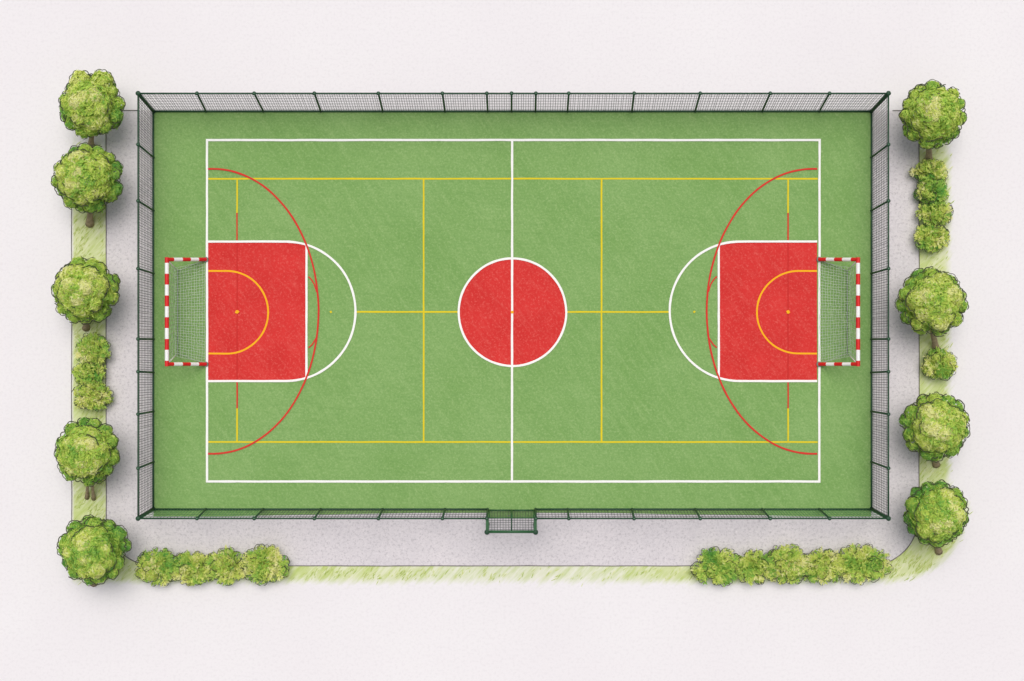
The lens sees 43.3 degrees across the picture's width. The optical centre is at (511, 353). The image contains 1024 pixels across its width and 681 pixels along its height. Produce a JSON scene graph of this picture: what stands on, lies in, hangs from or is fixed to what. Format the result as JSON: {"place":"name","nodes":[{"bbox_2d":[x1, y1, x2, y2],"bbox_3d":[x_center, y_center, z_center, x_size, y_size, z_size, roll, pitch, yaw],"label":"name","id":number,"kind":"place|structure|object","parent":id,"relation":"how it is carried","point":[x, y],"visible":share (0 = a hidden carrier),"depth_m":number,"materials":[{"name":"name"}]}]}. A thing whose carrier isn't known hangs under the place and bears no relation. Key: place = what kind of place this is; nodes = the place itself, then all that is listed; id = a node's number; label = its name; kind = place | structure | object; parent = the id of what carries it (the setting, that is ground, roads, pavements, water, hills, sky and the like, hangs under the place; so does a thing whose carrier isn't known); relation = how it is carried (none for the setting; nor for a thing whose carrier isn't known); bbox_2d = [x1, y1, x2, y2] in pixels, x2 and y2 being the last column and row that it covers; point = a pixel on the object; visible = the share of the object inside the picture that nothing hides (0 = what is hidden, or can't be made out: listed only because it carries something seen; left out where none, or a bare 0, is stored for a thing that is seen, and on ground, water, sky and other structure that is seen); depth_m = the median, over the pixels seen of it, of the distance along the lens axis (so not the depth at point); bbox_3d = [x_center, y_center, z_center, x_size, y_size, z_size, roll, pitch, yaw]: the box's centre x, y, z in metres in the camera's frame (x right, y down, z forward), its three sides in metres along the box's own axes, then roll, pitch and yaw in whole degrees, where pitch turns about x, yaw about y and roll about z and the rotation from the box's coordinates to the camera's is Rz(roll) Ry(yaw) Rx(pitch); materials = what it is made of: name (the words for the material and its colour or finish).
{"place":"outdoors","nodes":[
{"label":"outdoors","id":0,"kind":"place"},
{"bbox_2d":[0,0,1023,680],"bbox_3d":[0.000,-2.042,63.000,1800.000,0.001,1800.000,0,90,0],"label":"ground","id":1,"kind":"structure","parent":0,"point":[960,618],"depth_m":63.00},
{"bbox_2d":[154,112,870,516],"bbox_3d":[0.021,-1.917,62.965,35.042,0.042,19.833,0,90,0],"label":"court","id":2,"kind":"object","parent":1,"relation":"on","point":[510,310],"visible":1,"depth_m":62.99,"materials":[{"name":"green rubber"}]},
{"bbox_2d":[136,96,154,515],"bbox_3d":[-17.426,-2.222,61.444,0.276,3.078,19.762,0,90,0],"label":"fence","id":3,"kind":"object","parent":2,"relation":"on","point":[138,268],"visible":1,"depth_m":61.36,"materials":[{"name":"grey metal"}]},
{"bbox_2d":[165,257,208,366],"bbox_3d":[-15.623,-2.046,61.996,1.622,1.977,5.360,0,90,0],"label":"goal","id":4,"kind":"object","parent":2,"relation":"on","point":[167,325],"visible":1,"depth_m":62.52,"materials":[{"name":"white paint"},{"name":"red paint"},{"name":"net cord"}]},
{"bbox_2d":[135,507,488,520],"bbox_3d":[-9.344,7.622,61.442,16.531,3.087,0.307,0,90,0],"label":"fence","id":5,"kind":"object","parent":2,"relation":"on","point":[196,517],"visible":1,"depth_m":61.17,"materials":[{"name":"green metal"}]},
{"bbox_2d":[135,91,890,112],"bbox_3d":[0.021,-11.969,61.443,35.260,3.090,0.502,0,90,0],"label":"fence","id":6,"kind":"object","parent":2,"relation":"on","point":[535,110],"visible":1,"depth_m":61.62,"materials":[{"name":"grey metal"}]},
{"bbox_2d":[534,507,890,520],"bbox_3d":[9.335,7.622,61.441,16.632,3.086,0.307,0,90,0],"label":"fence","id":7,"kind":"object","parent":2,"relation":"on","point":[877,512],"visible":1,"depth_m":61.17,"materials":[{"name":"green metal"}]},
{"bbox_2d":[816,257,859,366],"bbox_3d":[15.668,-2.046,61.996,1.621,1.977,5.360,0,90,0],"label":"goal","id":8,"kind":"object","parent":2,"relation":"on","point":[857,311],"visible":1,"depth_m":62.48,"materials":[{"name":"white paint"},{"name":"red paint"},{"name":"net cord"}]},
{"bbox_2d":[870,96,890,515],"bbox_3d":[17.507,-2.222,61.444,0.198,3.077,19.762,0,90,0],"label":"fence","id":9,"kind":"object","parent":2,"relation":"on","point":[887,338],"visible":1,"depth_m":61.32,"materials":[{"name":"grey metal"}]},
{"bbox_2d":[69,129,974,587],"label":"grass verge","id":10,"kind":"object","parent":1,"relation":"on","point":[475,577],"depth_m":63.00,"materials":[{"name":"plant"}]},
{"bbox_2d":[71,210,71,522],"bbox_3d":[-21.496,0.505,62.983,0.054,0.032,16.241,0,90,0],"label":"verge edging","id":11,"kind":"object","parent":10,"relation":"on","point":[71,363],"visible":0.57,"depth_m":62.97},
{"bbox_2d":[51,256,120,331],"bbox_3d":[-20.105,-2.841,61.290,3.212,3.646,3.528,0,90,0],"label":"tree","id":12,"kind":"object","parent":10,"relation":"on","point":[74,279],"visible":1,"depth_m":60.15,"materials":[{"name":"green plant"}]},
{"bbox_2d":[54,417,119,500],"bbox_3d":[-20.048,5.066,61.305,3.192,3.557,4.209,0,90,0],"label":"tree","id":13,"kind":"object","parent":10,"relation":"on","point":[84,446],"visible":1,"depth_m":60.21,"materials":[{"name":"green plant"}]},
{"bbox_2d":[51,142,123,227],"bbox_3d":[-19.987,-8.294,61.294,3.386,3.691,3.456,-29,90,0],"label":"tree","id":14,"kind":"object","parent":10,"relation":"on","point":[75,167],"visible":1,"depth_m":60.22,"materials":[{"name":"green plant"}]},
{"bbox_2d":[71,361,106,385],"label":"shrub","id":15,"kind":"object","parent":10,"relation":"on","point":[83,373],"visible":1,"depth_m":62.26,"materials":[{"name":"green plant"}]},
{"bbox_2d":[58,69,125,146],"bbox_3d":[-19.804,-11.656,61.279,3.234,3.652,3.408,0,90,0],"label":"tree","id":16,"kind":"object","parent":10,"relation":"on","point":[88,101],"visible":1,"depth_m":60.20,"materials":[{"name":"green plant"}]},
{"bbox_2d":[71,378,113,411],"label":"shrub","id":17,"kind":"object","parent":10,"relation":"on","point":[90,396],"visible":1,"depth_m":62.24,"materials":[{"name":"green plant"}]},
{"bbox_2d":[74,331,111,365],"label":"shrub","id":18,"kind":"object","parent":10,"relation":"on","point":[94,349],"visible":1,"depth_m":62.25,"materials":[{"name":"green plant"}]},
{"bbox_2d":[56,514,131,586],"bbox_3d":[-19.736,9.233,61.275,3.497,3.697,3.379,-25,90,0],"label":"tree","id":19,"kind":"object","parent":10,"relation":"on","point":[77,550],"visible":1,"depth_m":60.18,"materials":[{"name":"green plant"}]},
{"bbox_2d":[134,547,179,586],"bbox_3d":[-17.125,10.311,62.461,2.316,1.180,1.973,0,90,0],"label":"shrub","id":20,"kind":"object","parent":10,"relation":"on","point":[155,568],"visible":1,"depth_m":62.26,"materials":[{"name":"green plant"}]},
{"bbox_2d":[171,550,211,585],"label":"shrub","id":21,"kind":"object","parent":10,"relation":"on","point":[190,570],"visible":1,"depth_m":62.28,"materials":[{"name":"green plant"}]},
{"bbox_2d":[203,545,248,585],"bbox_3d":[-13.806,10.251,62.458,2.423,1.343,2.050,0,90,0],"label":"shrub","id":22,"kind":"object","parent":10,"relation":"on","point":[220,563],"visible":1,"depth_m":62.27,"materials":[{"name":"green plant"}]},
{"bbox_2d":[241,544,289,585],"bbox_3d":[-11.963,10.206,62.434,2.459,1.326,2.056,0,90,0],"label":"shrub","id":23,"kind":"object","parent":10,"relation":"on","point":[262,562],"visible":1,"depth_m":62.25,"materials":[{"name":"green plant"}]},
{"bbox_2d":[690,546,741,587],"bbox_3d":[10.006,10.317,62.485,2.847,1.230,2.004,0,90,0],"label":"shrub","id":24,"kind":"object","parent":10,"relation":"on","point":[718,567],"visible":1,"depth_m":62.27,"materials":[{"name":"green plant"}]},
{"bbox_2d":[735,548,777,586],"bbox_3d":[11.777,10.334,62.476,2.534,1.190,1.850,0,90,0],"label":"shrub","id":25,"kind":"object","parent":10,"relation":"on","point":[751,564],"visible":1,"depth_m":62.27,"materials":[{"name":"green plant"}]},
{"bbox_2d":[763,544,810,584],"bbox_3d":[13.323,10.181,62.485,2.444,1.213,2.043,0,90,0],"label":"shrub","id":26,"kind":"object","parent":10,"relation":"on","point":[790,562],"visible":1,"depth_m":62.25,"materials":[{"name":"green plant"}]},
{"bbox_2d":[801,546,845,584],"bbox_3d":[15.075,10.247,62.468,2.494,1.187,1.936,0,90,0],"label":"shrub","id":27,"kind":"object","parent":10,"relation":"on","point":[821,565],"visible":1,"depth_m":62.26,"materials":[{"name":"green plant"}]},
{"bbox_2d":[831,543,892,584],"bbox_3d":[16.854,10.188,62.486,3.200,1.232,2.114,0,90,0],"label":"shrub","id":28,"kind":"object","parent":10,"relation":"on","point":[863,563],"visible":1,"depth_m":62.26,"materials":[{"name":"green plant"}]},
{"bbox_2d":[908,157,947,184],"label":"shrub","id":29,"kind":"object","parent":10,"relation":"on","point":[929,170],"visible":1,"depth_m":62.26,"materials":[{"name":"green plant"}]},
{"bbox_2d":[913,179,949,204],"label":"shrub","id":30,"kind":"object","parent":10,"relation":"on","point":[929,193],"visible":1,"depth_m":62.23,"materials":[{"name":"green plant"}]},
{"bbox_2d":[895,266,968,352],"bbox_3d":[20.020,-2.302,61.289,3.824,3.744,3.273,33,90,0],"label":"tree","id":31,"kind":"object","parent":10,"relation":"on","point":[933,286],"visible":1,"depth_m":60.11,"materials":[{"name":"green plant"}]},
{"bbox_2d":[913,222,950,252],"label":"shrub","id":32,"kind":"object","parent":10,"relation":"on","point":[931,238],"visible":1,"depth_m":62.29,"materials":[{"name":"green plant"}]},
{"bbox_2d":[898,79,966,160],"bbox_3d":[19.833,-11.230,61.310,3.164,3.665,3.264,28,90,0],"label":"tree","id":33,"kind":"object","parent":10,"relation":"on","point":[926,129],"visible":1,"depth_m":60.24,"materials":[{"name":"green plant"}]},
{"bbox_2d":[899,392,969,467],"bbox_3d":[19.951,3.438,61.276,3.406,3.702,3.307,25,90,0],"label":"tree","id":34,"kind":"object","parent":10,"relation":"on","point":[946,431],"visible":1,"depth_m":60.16,"materials":[{"name":"green plant"}]},
{"bbox_2d":[915,199,953,225],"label":"shrub","id":35,"kind":"object","parent":10,"relation":"on","point":[937,213],"visible":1,"depth_m":62.26,"materials":[{"name":"green plant"}]},
{"bbox_2d":[903,479,968,554],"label":"tree","id":36,"kind":"object","parent":10,"relation":"on","point":[936,527],"visible":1,"depth_m":60.11,"materials":[{"name":"green plant"}]},
{"bbox_2d":[920,346,958,380],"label":"shrub","id":37,"kind":"object","parent":10,"relation":"on","point":[939,364],"visible":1,"depth_m":62.27,"materials":[{"name":"green plant"}]},
{"bbox_2d":[106,110,918,565],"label":"gravel path","id":38,"kind":"structure","parent":0,"point":[470,542],"depth_m":62.99,"materials":[{"name":"grey gravel"}]},
{"bbox_2d":[484,509,537,534],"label":"gate","id":39,"kind":"structure","parent":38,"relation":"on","point":[534,531],"depth_m":60.02,"materials":[{"name":"green metal"}]},
{"bbox_2d":[105,110,919,565],"bbox_3d":[0.029,-0.791,62.983,39.748,0.037,22.347,0,90,0],"label":"path edging","id":40,"kind":"object","parent":38,"relation":"on","point":[919,348],"visible":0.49,"depth_m":62.96,"materials":[{"name":"grey concrete"}]}
]}

